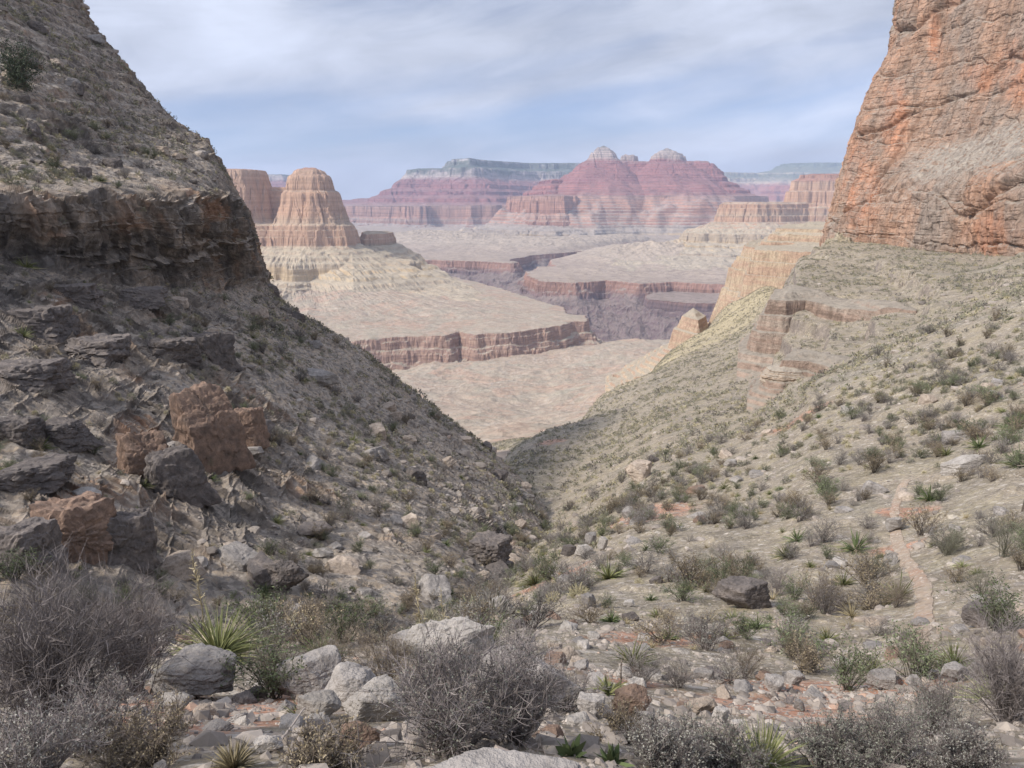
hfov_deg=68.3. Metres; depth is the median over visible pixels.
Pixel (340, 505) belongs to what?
green shrub
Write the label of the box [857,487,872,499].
brown shrub
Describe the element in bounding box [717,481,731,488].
spiky plant
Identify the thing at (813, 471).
brown shrub
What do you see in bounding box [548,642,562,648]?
boulder
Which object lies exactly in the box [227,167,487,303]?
domed butte
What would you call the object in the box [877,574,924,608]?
shrub
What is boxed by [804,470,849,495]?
green shrub
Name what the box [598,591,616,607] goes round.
green shrub
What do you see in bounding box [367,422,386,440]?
boulder
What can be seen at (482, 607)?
grey shrub
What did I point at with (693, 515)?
boulder
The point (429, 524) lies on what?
grey shrub
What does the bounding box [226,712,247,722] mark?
boulder
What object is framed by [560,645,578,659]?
boulder
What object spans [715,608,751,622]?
spiky plant
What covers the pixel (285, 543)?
grey shrub
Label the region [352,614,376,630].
grey shrub
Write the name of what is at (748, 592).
boulder
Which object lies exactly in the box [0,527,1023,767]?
gravel
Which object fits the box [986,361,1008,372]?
grey shrub
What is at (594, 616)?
brown shrub
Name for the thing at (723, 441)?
grey shrub
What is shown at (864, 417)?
grey shrub
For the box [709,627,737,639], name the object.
spiky plant
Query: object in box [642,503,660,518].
grey shrub
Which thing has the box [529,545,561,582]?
green shrub
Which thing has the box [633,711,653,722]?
boulder
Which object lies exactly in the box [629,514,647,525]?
grey shrub
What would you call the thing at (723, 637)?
boulder
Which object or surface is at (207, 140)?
boulder
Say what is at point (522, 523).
boulder
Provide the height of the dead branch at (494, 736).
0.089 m
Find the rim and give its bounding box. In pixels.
[724,162,841,201]
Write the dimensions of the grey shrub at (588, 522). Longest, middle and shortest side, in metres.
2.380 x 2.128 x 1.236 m
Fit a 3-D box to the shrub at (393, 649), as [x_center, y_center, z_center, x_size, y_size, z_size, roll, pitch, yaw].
[-1.138,2.372,6.565,0.900,0.716,0.771,0,14,0]
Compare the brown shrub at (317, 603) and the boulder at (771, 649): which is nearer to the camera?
the boulder at (771, 649)
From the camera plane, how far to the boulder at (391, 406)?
86.03 m
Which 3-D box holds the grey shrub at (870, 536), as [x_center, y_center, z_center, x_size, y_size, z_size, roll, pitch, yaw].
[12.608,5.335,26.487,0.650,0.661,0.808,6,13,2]
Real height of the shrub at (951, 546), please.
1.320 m
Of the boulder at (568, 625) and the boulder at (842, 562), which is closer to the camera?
the boulder at (568, 625)
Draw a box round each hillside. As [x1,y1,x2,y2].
[0,0,547,639]
[0,232,1023,767]
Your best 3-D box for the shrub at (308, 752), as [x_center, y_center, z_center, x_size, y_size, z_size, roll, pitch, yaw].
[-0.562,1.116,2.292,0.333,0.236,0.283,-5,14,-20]
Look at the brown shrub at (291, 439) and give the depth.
55.82 m
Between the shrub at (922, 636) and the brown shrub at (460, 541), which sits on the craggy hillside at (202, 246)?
the brown shrub at (460, 541)
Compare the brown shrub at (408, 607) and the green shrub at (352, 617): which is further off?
the brown shrub at (408, 607)
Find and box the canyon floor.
[392,338,669,459]
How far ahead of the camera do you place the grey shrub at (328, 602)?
32.64 m
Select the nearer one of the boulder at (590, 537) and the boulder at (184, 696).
the boulder at (184, 696)
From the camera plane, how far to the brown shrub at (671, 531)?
35.71 m
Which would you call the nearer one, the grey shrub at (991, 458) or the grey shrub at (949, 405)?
the grey shrub at (991, 458)
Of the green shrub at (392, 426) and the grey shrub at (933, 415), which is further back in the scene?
the green shrub at (392, 426)
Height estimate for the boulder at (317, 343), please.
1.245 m
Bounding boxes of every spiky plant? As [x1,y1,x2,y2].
[11,324,35,337]
[13,256,45,268]
[31,436,53,450]
[141,476,153,489]
[167,596,298,665]
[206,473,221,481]
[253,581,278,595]
[271,515,285,525]
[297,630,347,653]
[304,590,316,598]
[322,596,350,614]
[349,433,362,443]
[517,572,543,590]
[585,553,629,582]
[588,673,627,695]
[596,608,625,622]
[609,633,662,666]
[636,543,651,552]
[644,593,659,600]
[646,604,666,617]
[658,624,683,640]
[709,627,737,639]
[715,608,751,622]
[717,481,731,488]
[738,613,778,629]
[759,612,774,622]
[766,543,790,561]
[777,526,807,544]
[802,560,817,567]
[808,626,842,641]
[827,528,874,554]
[829,568,856,585]
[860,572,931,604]
[906,484,937,504]
[921,637,975,667]
[932,446,954,456]
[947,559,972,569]
[949,668,1008,703]
[961,435,989,452]
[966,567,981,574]
[988,445,1023,468]
[992,408,1009,412]
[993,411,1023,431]
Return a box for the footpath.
[889,479,935,646]
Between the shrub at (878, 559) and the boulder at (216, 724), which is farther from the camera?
the shrub at (878, 559)
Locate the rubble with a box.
[0,0,1023,731]
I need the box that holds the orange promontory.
[605,221,825,392]
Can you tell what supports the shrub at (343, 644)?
on the hillside at (984, 494)
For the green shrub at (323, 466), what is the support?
on the craggy hillside at (202, 246)
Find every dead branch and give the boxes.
[281,707,305,740]
[463,729,514,742]
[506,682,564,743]
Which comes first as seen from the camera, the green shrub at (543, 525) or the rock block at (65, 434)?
the rock block at (65, 434)
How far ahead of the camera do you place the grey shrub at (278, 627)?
10.49 m
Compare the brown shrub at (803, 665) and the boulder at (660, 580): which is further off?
the boulder at (660, 580)
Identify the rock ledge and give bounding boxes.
[746,348,849,411]
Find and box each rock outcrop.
[263,559,308,589]
[466,530,512,564]
[759,363,803,382]
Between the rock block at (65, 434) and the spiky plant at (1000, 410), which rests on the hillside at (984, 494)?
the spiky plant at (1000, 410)
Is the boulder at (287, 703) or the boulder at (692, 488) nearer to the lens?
the boulder at (287, 703)
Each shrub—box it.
[0,92,9,100]
[0,103,15,115]
[0,138,15,148]
[0,172,13,181]
[0,407,21,415]
[0,531,201,739]
[0,542,51,590]
[0,562,70,646]
[0,687,117,767]
[1,455,20,467]
[1,563,22,581]
[2,264,15,274]
[8,591,52,614]
[11,91,32,102]
[16,487,40,502]
[18,288,28,296]
[20,167,39,178]
[21,562,35,572]
[22,650,180,762]
[24,573,80,598]
[25,560,54,580]
[26,169,47,182]
[26,435,45,450]
[27,46,44,57]
[30,449,51,456]
[34,558,68,582]
[37,385,54,398]
[39,346,56,354]
[43,282,58,291]
[44,152,62,169]
[49,151,63,161]
[52,590,91,619]
[57,562,211,700]
[62,126,84,140]
[67,194,84,203]
[74,371,88,379]
[78,580,103,603]
[79,598,107,617]
[79,680,199,767]
[83,373,109,391]
[85,119,100,130]
[85,411,110,426]
[87,143,104,154]
[87,440,101,454]
[98,89,114,101]
[99,118,113,128]
[99,313,117,329]
[100,129,113,139]
[109,572,135,587]
[109,576,148,611]
[111,179,121,188]
[117,164,132,177]
[118,363,139,375]
[124,139,139,150]
[132,156,148,167]
[138,146,153,155]
[148,151,160,158]
[149,578,173,594]
[153,569,167,581]
[158,312,181,324]
[159,354,172,365]
[161,587,191,602]
[177,326,192,335]
[191,359,211,370]
[200,316,211,326]
[210,592,225,606]
[210,621,345,700]
[212,574,226,589]
[212,586,296,636]
[214,580,296,639]
[217,291,230,300]
[226,589,239,598]
[231,596,334,641]
[235,349,246,358]
[236,622,321,689]
[240,401,251,407]
[242,320,262,332]
[244,491,255,499]
[245,342,262,349]
[249,602,307,647]
[253,538,282,555]
[255,318,267,325]
[256,340,269,352]
[261,536,287,554]
[266,319,278,327]
[268,705,382,767]
[269,430,283,441]
[270,591,341,647]
[271,340,288,353]
[272,424,280,434]
[273,542,301,560]
[274,323,284,331]
[274,432,285,445]
[278,538,294,548]
[279,526,304,541]
[283,431,303,444]
[284,598,330,620]
[291,368,309,381]
[295,327,307,337]
[295,571,348,601]
[295,617,375,661]
[296,335,305,342]
[297,579,311,590]
[299,590,387,643]
[303,449,310,458]
[304,484,326,501]
[304,537,316,548]
[305,564,321,573]
[306,522,332,540]
[309,329,318,339]
[310,556,329,569]
[312,439,334,459]
[313,478,327,485]
[313,545,334,559]
[317,563,330,575]
[318,528,332,540]
[319,494,335,504]
[320,510,338,523]
[321,463,330,471]
[321,593,344,609]
[321,596,338,610]
[321,607,549,767]
[322,436,335,444]
[322,513,337,525]
[325,465,340,476]
[326,506,348,517]
[329,338,344,343]
[329,384,343,395]
[332,501,364,519]
[335,489,353,513]
[335,587,348,598]
[337,614,428,688]
[342,454,357,464]
[347,538,360,550]
[348,536,366,550]
[349,392,365,401]
[349,478,361,487]
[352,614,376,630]
[354,489,367,499]
[356,576,376,590]
[358,593,414,643]
[358,597,377,615]
[360,452,379,462]
[360,558,375,568]
[362,489,389,506]
[364,592,392,617]
[365,435,378,444]
[366,483,378,491]
[371,503,383,516]
[377,484,388,492]
[379,500,392,509]
[382,413,400,427]
[386,419,398,431]
[387,574,398,583]
[390,465,401,475]
[394,603,405,614]
[397,590,414,606]
[400,412,411,423]
[400,490,418,501]
[400,599,416,612]
[402,409,416,419]
[404,519,423,536]
[405,579,421,590]
[406,586,420,602]
[410,608,426,623]
[411,542,424,552]
[411,614,585,755]
[417,536,437,549]
[424,505,436,517]
[424,518,434,527]
[424,555,444,574]
[427,408,437,416]
[428,591,439,602]
[433,472,445,480]
[433,595,479,622]
[436,526,450,536]
[438,461,449,471]
[438,548,461,567]
[438,588,502,624]
[438,596,462,611]
[439,600,463,617]
[442,518,454,529]
[452,565,469,577]
[452,576,463,584]
[452,587,465,597]
[455,537,471,546]
[457,580,495,600]
[458,576,499,599]
[459,573,514,602]
[469,593,496,619]
[475,555,489,564]
[475,608,513,645]
[482,521,491,530]
[483,567,505,585]
[489,581,512,598]
[496,615,554,653]
[500,520,518,530]
[502,476,514,486]
[503,568,524,580]
[504,582,570,629]
[505,562,522,574]
[506,500,523,513]
[508,526,516,535]
[514,531,524,541]
[514,555,534,571]
[515,560,527,572]
[519,533,530,542]
[524,559,536,569]
[528,588,544,604]
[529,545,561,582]
[529,583,559,601]
[539,510,547,519]
[539,519,550,529]
[543,576,566,594]
[545,532,556,541]
[546,559,596,595]
[550,530,566,541]
[550,559,572,573]
[553,649,612,713]
[554,531,584,548]
[555,530,571,543]
[556,520,567,531]
[559,501,574,510]
[560,596,617,623]
[566,522,577,533]
[566,522,589,542]
[572,556,602,589]
[573,545,594,559]
[574,513,601,526]
[585,692,650,744]
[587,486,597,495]
[587,550,611,568]
[596,524,609,535]
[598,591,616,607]
[599,511,611,526]
[600,496,622,513]
[605,549,615,559]
[605,640,675,685]
[606,495,628,507]
[610,522,625,533]
[610,560,627,573]
[613,492,630,505]
[613,505,623,513]
[613,694,731,767]
[614,546,630,558]
[614,547,664,575]
[614,550,637,566]
[615,473,626,482]
[615,494,637,507]
[621,509,641,525]
[625,480,641,491]
[627,506,656,524]
[628,497,644,510]
[628,604,684,646]
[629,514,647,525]
[630,488,644,497]
[631,520,649,533]
[633,565,647,577]
[636,503,658,518]
[640,506,656,519]
[640,532,680,554]
[641,489,654,496]
[642,453,660,461]
[642,486,657,496]
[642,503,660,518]
[643,493,662,502]
[644,476,659,486]
[648,510,690,531]
[649,602,683,623]
[650,481,659,491]
[650,646,703,689]
[656,477,671,485]
[657,489,671,497]
[658,548,722,587]
[658,556,680,581]
[658,573,708,601]
[659,447,672,456]
[660,497,676,510]
[663,554,697,584]
[664,522,677,536]
[664,604,732,637]
[665,550,678,556]
[665,599,743,650]
[667,467,680,476]
[668,458,692,469]
[670,484,683,495]
[670,494,682,502]
[672,493,680,501]
[673,449,686,457]
[673,472,690,485]
[674,699,781,767]
[676,486,695,497]
[678,493,690,502]
[678,534,696,541]
[680,444,695,455]
[683,542,735,576]
[686,462,701,474]
[688,465,708,475]
[690,563,720,583]
[693,488,709,499]
[694,438,708,449]
[694,510,706,524]
[695,468,709,483]
[698,505,720,524]
[699,543,742,560]
[700,432,718,441]
[700,579,717,592]
[700,641,762,685]
[701,465,722,476]
[703,498,716,507]
[703,509,729,523]
[704,445,720,455]
[704,553,745,581]
[706,495,736,515]
[707,468,717,481]
[708,466,721,476]
[708,505,726,514]
[709,489,719,499]
[709,574,734,591]
[712,632,783,679]
[713,431,733,443]
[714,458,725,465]
[716,548,742,575]
[718,490,733,507]
[718,512,737,528]
[720,563,757,576]
[720,605,770,639]
[721,500,742,510]
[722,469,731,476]
[725,504,742,518]
[727,623,745,638]
[729,479,742,488]
[732,504,750,517]
[732,512,756,528]
[733,549,756,575]
[735,431,756,440]
[738,422,757,432]
[739,498,763,512]
[740,550,758,565]
[741,563,754,576]
[741,571,764,579]
[745,485,757,496]
[747,505,763,520]
[747,552,761,565]
[748,419,761,427]
[753,479,769,490]
[753,556,765,570]
[753,569,768,580]
[754,598,824,657]
[756,561,805,594]
[757,495,769,508]
[757,565,771,575]
[761,464,771,470]
[764,568,781,587]
[765,604,823,647]
[769,441,790,456]
[769,490,785,502]
[770,409,787,418]
[770,503,788,517]
[770,626,810,659]
[772,539,809,560]
[773,697,888,767]
[774,593,795,616]
[775,628,831,674]
[777,598,808,622]
[778,443,789,452]
[778,499,799,520]
[778,541,795,549]
[778,574,813,601]
[779,492,815,507]
[780,489,802,505]
[783,491,827,521]
[783,601,821,618]
[787,443,798,450]
[787,558,861,609]
[794,526,822,546]
[796,635,837,674]
[797,599,823,618]
[798,410,814,423]
[798,459,833,483]
[799,423,808,431]
[799,503,814,515]
[802,514,849,543]
[802,564,856,615]
[803,454,833,471]
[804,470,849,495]
[807,627,895,691]
[811,426,833,436]
[813,398,829,411]
[814,391,824,399]
[814,485,843,502]
[815,433,837,449]
[815,673,953,767]
[818,542,840,558]
[820,489,838,506]
[827,542,903,593]
[829,585,861,609]
[832,435,842,443]
[832,477,853,490]
[833,449,849,464]
[834,397,847,405]
[837,404,861,419]
[844,448,870,464]
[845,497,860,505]
[845,573,895,604]
[848,575,894,609]
[851,487,869,500]
[852,409,874,421]
[852,534,903,578]
[854,399,869,408]
[854,514,877,528]
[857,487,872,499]
[858,448,891,472]
[859,446,882,458]
[860,423,878,433]
[861,527,881,543]
[863,617,899,636]
[864,402,877,414]
[872,346,885,355]
[873,427,888,435]
[874,389,887,402]
[875,606,971,681]
[876,433,893,445]
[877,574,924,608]
[879,393,893,402]
[880,449,900,463]
[881,358,891,367]
[882,421,897,428]
[884,430,906,445]
[886,412,896,421]
[888,442,910,458]
[889,614,946,661]
[892,660,986,736]
[894,496,950,536]
[895,435,906,445]
[895,704,1016,767]
[898,362,912,369]
[900,411,921,424]
[902,480,931,494]
[906,385,926,396]
[909,378,931,393]
[910,445,933,458]
[911,402,934,420]
[913,413,941,430]
[916,416,933,429]
[917,323,938,332]
[917,437,933,446]
[918,520,976,556]
[919,407,938,417]
[919,519,974,552]
[922,430,952,445]
[923,350,946,363]
[923,482,951,500]
[928,368,951,385]
[931,437,944,457]
[932,362,951,370]
[934,416,951,430]
[936,400,954,410]
[936,562,973,583]
[937,569,1023,631]
[938,372,962,386]
[939,326,954,336]
[939,348,962,358]
[939,603,1023,728]
[942,367,969,379]
[942,436,960,445]
[944,409,968,423]
[944,421,962,428]
[948,411,984,429]
[949,467,975,481]
[951,564,1008,596]
[952,377,968,384]
[953,383,976,400]
[954,388,979,406]
[956,336,965,345]
[959,420,995,442]
[962,423,988,439]
[963,463,979,475]
[967,357,979,366]
[967,532,994,546]
[968,504,1010,538]
[969,380,998,394]
[969,420,997,436]
[970,416,991,428]
[972,386,1006,404]
[972,405,983,411]
[972,459,997,478]
[973,446,989,459]
[973,448,1006,464]
[973,510,986,518]
[974,390,997,406]
[977,341,1007,356]
[978,358,991,366]
[978,463,1006,481]
[980,508,1023,558]
[981,327,995,338]
[984,321,996,330]
[984,418,1000,427]
[984,434,1017,453]
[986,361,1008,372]
[988,351,1001,358]
[990,307,1001,320]
[990,422,1023,445]
[991,504,1023,530]
[994,438,1023,467]
[997,342,1019,356]
[999,349,1012,360]
[999,349,1023,363]
[1001,384,1016,393]
[1002,413,1016,424]
[1003,415,1023,432]
[1005,389,1022,399]
[1005,523,1023,555]
[1005,544,1023,571]
[1007,400,1023,414]
[1010,520,1023,534]
[1011,409,1023,423]
[1013,367,1023,375]
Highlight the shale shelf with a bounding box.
[280,276,604,369]
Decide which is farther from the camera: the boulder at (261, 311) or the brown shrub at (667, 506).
the boulder at (261, 311)
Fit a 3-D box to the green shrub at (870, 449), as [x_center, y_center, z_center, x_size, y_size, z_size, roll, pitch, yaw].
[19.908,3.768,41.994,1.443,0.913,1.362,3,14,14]
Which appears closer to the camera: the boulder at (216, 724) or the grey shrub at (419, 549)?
the boulder at (216, 724)
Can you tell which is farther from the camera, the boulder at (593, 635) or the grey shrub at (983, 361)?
the grey shrub at (983, 361)
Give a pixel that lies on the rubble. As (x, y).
(254, 528)
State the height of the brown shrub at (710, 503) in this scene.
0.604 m
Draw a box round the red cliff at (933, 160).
[819,0,1023,255]
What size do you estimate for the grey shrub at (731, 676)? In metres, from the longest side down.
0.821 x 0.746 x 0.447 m
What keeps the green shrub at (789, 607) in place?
on the hillside at (984, 494)
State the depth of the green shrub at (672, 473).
62.46 m
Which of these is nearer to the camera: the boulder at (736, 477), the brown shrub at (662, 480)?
the boulder at (736, 477)
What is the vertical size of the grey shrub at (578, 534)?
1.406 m
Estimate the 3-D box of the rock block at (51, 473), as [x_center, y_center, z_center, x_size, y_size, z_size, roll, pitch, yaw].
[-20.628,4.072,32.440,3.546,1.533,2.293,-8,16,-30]
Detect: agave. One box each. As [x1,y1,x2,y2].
[554,734,586,758]
[593,742,634,766]
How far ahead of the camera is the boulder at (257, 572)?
32.27 m
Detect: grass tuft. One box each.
[205,735,271,767]
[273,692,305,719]
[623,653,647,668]
[648,639,658,647]
[694,609,721,621]
[719,713,814,767]
[769,592,782,599]
[828,597,863,619]
[835,618,860,629]
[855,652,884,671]
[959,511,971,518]
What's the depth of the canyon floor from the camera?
1298.14 m
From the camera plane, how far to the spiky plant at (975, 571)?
17.87 m
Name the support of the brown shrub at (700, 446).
on the hillside at (984, 494)
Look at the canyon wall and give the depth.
9552.06 m
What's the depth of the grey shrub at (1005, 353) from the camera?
59.54 m
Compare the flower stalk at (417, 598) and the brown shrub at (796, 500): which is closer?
the flower stalk at (417, 598)
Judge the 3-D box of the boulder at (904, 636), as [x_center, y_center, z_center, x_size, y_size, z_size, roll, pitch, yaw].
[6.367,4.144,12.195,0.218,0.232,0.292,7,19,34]
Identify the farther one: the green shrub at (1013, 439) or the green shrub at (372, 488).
the green shrub at (372, 488)
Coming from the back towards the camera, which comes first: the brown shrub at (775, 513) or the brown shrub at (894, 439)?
the brown shrub at (894, 439)
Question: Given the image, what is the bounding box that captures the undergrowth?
[0,438,1009,643]
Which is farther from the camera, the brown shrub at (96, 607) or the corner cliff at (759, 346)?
the corner cliff at (759, 346)
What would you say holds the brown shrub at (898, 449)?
on the hillside at (984, 494)
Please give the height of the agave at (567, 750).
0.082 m
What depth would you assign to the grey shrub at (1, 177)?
58.86 m
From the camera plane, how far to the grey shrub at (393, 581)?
37.13 m
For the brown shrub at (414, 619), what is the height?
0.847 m
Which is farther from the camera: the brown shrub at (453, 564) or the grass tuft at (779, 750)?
the brown shrub at (453, 564)
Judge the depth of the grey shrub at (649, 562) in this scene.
26.32 m
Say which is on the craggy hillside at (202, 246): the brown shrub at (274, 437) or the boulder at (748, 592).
the brown shrub at (274, 437)
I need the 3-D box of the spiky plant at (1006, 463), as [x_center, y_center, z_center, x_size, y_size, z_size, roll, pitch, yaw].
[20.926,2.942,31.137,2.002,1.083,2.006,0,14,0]
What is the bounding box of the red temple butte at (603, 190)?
[459,146,768,236]
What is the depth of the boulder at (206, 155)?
98.44 m
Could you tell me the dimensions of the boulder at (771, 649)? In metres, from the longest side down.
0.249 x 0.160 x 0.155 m
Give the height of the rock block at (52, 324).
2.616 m
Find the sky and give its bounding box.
[83,0,894,199]
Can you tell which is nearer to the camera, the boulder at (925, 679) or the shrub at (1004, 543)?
the boulder at (925, 679)
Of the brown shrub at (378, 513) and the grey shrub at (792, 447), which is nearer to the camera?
the brown shrub at (378, 513)
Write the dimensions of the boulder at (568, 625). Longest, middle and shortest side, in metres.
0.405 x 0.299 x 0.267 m
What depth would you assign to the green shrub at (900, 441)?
44.71 m
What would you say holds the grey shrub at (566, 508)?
on the hillside at (984, 494)
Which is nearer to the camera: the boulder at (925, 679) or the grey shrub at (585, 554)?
the boulder at (925, 679)
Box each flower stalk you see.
[188,549,206,630]
[412,576,426,622]
[439,587,449,618]
[617,658,623,686]
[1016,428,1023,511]
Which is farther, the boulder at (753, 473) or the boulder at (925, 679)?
the boulder at (753, 473)
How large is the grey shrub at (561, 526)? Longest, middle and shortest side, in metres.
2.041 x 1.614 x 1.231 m
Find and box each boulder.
[1,70,21,79]
[16,95,31,103]
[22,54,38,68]
[26,121,41,141]
[27,20,47,34]
[50,58,66,69]
[64,77,79,86]
[71,81,84,95]
[71,166,92,177]
[71,486,101,495]
[87,34,104,43]
[102,158,123,168]
[147,643,237,696]
[154,146,169,154]
[158,633,176,645]
[159,550,206,580]
[160,691,193,709]
[167,441,175,446]
[167,719,188,735]
[171,296,188,308]
[172,153,187,159]
[175,634,193,643]
[182,715,194,722]
[192,702,219,716]
[194,150,209,158]
[197,556,207,566]
[201,137,210,144]
[202,718,233,730]
[205,328,218,331]
[216,541,257,571]
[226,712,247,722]
[231,690,257,704]
[234,715,250,724]
[247,551,273,588]
[248,446,263,455]
[248,686,265,698]
[250,308,268,318]
[251,311,259,317]
[253,735,283,753]
[265,419,274,434]
[267,283,279,296]
[275,645,340,698]
[276,699,295,711]
[279,713,305,728]
[291,311,305,322]
[292,602,304,613]
[296,690,340,716]
[297,520,332,535]
[297,538,310,547]
[305,711,329,724]
[306,455,325,469]
[307,368,339,385]
[309,340,322,348]
[312,547,333,557]
[324,555,360,574]
[324,661,375,707]
[329,541,343,549]
[340,720,380,747]
[342,674,408,721]
[356,587,372,596]
[358,531,373,538]
[358,633,376,643]
[364,446,382,459]
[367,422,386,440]
[377,449,389,461]
[381,401,396,411]
[387,411,401,419]
[387,629,408,660]
[390,514,402,526]
[401,435,416,441]
[401,512,419,528]
[402,616,495,676]
[403,467,426,486]
[418,573,451,606]
[428,532,441,539]
[430,747,580,767]
[442,456,456,466]
[460,436,471,444]
[476,570,489,580]
[480,645,580,703]
[482,441,491,451]
[485,561,510,577]
[486,595,514,617]
[492,468,507,480]
[506,560,513,568]
[509,553,521,566]
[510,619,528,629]
[512,502,523,511]
[515,518,526,528]
[520,481,531,488]
[520,493,534,503]
[532,724,563,737]
[544,650,566,664]
[547,610,560,619]
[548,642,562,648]
[556,574,569,582]
[559,620,577,630]
[560,544,576,555]
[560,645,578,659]
[566,711,588,725]
[567,521,580,534]
[570,655,585,662]
[571,636,584,642]
[574,544,592,556]
[574,659,588,671]
[577,639,589,649]
[577,691,604,716]
[581,592,596,608]
[585,532,596,544]
[586,671,604,684]
[587,631,601,638]
[597,536,607,550]
[612,683,651,714]
[616,666,632,679]
[622,506,635,517]
[622,611,638,620]
[623,599,634,606]
[625,459,651,482]
[625,536,640,544]
[627,676,646,687]
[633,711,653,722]
[637,633,651,640]
[637,643,649,650]
[642,667,660,676]
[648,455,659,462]
[649,576,664,583]
[651,673,662,680]
[676,701,685,705]
[684,696,717,714]
[685,485,706,493]
[686,511,705,518]
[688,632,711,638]
[693,516,706,522]
[693,667,713,678]
[704,666,724,677]
[711,705,728,721]
[712,576,771,608]
[714,636,730,644]
[716,685,732,699]
[718,449,732,458]
[719,640,733,649]
[723,459,736,466]
[726,617,740,625]
[729,475,743,482]
[730,719,743,722]
[733,679,752,692]
[748,469,763,477]
[755,670,771,680]
[761,429,773,435]
[761,638,770,646]
[764,646,777,651]
[764,673,783,691]
[767,722,779,730]
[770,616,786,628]
[783,695,794,703]
[784,670,802,684]
[793,698,804,710]
[802,685,825,697]
[823,560,840,568]
[832,556,847,567]
[834,506,853,512]
[834,656,850,664]
[838,701,849,710]
[840,406,853,414]
[853,616,867,621]
[860,480,888,494]
[862,640,881,649]
[866,615,886,625]
[866,668,896,689]
[875,702,888,712]
[883,553,897,566]
[884,646,899,659]
[885,517,905,530]
[898,491,915,500]
[898,632,911,641]
[906,674,920,685]
[910,616,929,625]
[917,394,937,404]
[917,669,937,679]
[920,677,933,684]
[936,626,950,633]
[940,454,984,475]
[940,661,968,680]
[941,430,969,444]
[947,524,962,531]
[948,623,968,633]
[952,555,971,562]
[961,599,995,627]
[967,662,985,676]
[968,594,989,602]
[978,382,994,389]
[979,637,990,645]
[990,378,1002,386]
[993,506,1008,515]
[1015,603,1023,613]
[1017,629,1023,637]
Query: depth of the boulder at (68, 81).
84.77 m
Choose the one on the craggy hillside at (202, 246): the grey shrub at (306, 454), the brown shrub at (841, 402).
the grey shrub at (306, 454)
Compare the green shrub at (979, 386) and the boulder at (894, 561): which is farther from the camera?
the green shrub at (979, 386)
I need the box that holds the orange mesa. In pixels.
[577,174,838,271]
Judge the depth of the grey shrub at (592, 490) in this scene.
88.97 m
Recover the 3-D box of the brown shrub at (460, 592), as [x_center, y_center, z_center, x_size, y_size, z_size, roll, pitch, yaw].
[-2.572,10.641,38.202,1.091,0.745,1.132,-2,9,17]
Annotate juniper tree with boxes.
[0,30,51,92]
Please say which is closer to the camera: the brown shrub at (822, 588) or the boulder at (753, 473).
the brown shrub at (822, 588)
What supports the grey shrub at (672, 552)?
on the hillside at (984, 494)
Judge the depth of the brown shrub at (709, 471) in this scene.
58.10 m
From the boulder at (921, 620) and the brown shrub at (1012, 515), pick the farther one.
the brown shrub at (1012, 515)
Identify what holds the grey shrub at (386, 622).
on the hillside at (984, 494)
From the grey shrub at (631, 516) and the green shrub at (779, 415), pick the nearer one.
the grey shrub at (631, 516)
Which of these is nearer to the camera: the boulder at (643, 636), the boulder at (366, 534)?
the boulder at (643, 636)
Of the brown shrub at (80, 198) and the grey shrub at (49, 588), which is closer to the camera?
the grey shrub at (49, 588)
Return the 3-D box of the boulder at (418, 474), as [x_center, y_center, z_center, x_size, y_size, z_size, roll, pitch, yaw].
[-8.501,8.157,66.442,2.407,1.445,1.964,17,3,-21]
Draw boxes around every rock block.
[0,357,75,392]
[0,415,46,448]
[0,452,76,495]
[0,516,68,570]
[7,304,80,344]
[28,491,116,564]
[45,417,105,452]
[51,283,104,309]
[64,333,131,367]
[106,506,159,573]
[115,429,168,477]
[118,286,167,309]
[143,444,221,508]
[147,337,201,366]
[169,381,255,474]
[188,331,243,371]
[234,407,270,448]
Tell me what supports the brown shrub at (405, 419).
on the craggy hillside at (202, 246)
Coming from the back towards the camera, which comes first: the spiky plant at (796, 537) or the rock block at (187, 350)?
the rock block at (187, 350)
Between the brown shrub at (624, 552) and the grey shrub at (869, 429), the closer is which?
the brown shrub at (624, 552)
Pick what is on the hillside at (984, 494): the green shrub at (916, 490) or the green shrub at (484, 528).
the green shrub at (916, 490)
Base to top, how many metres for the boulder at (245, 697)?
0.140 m
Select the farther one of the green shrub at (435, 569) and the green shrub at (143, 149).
the green shrub at (143, 149)
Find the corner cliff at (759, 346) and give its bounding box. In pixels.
[736,285,917,381]
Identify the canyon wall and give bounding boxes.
[268,158,579,227]
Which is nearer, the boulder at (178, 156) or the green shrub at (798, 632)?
the green shrub at (798, 632)
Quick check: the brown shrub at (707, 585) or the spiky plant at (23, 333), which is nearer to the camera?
the brown shrub at (707, 585)
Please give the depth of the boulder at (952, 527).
24.10 m
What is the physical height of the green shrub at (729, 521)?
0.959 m
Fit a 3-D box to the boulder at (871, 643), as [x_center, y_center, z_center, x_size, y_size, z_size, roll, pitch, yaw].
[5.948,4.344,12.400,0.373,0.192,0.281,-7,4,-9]
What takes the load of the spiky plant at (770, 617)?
on the hillside at (984, 494)
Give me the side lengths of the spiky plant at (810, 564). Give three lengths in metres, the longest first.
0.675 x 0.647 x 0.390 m
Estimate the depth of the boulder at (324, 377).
76.48 m
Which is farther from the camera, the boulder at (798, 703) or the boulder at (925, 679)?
the boulder at (925, 679)

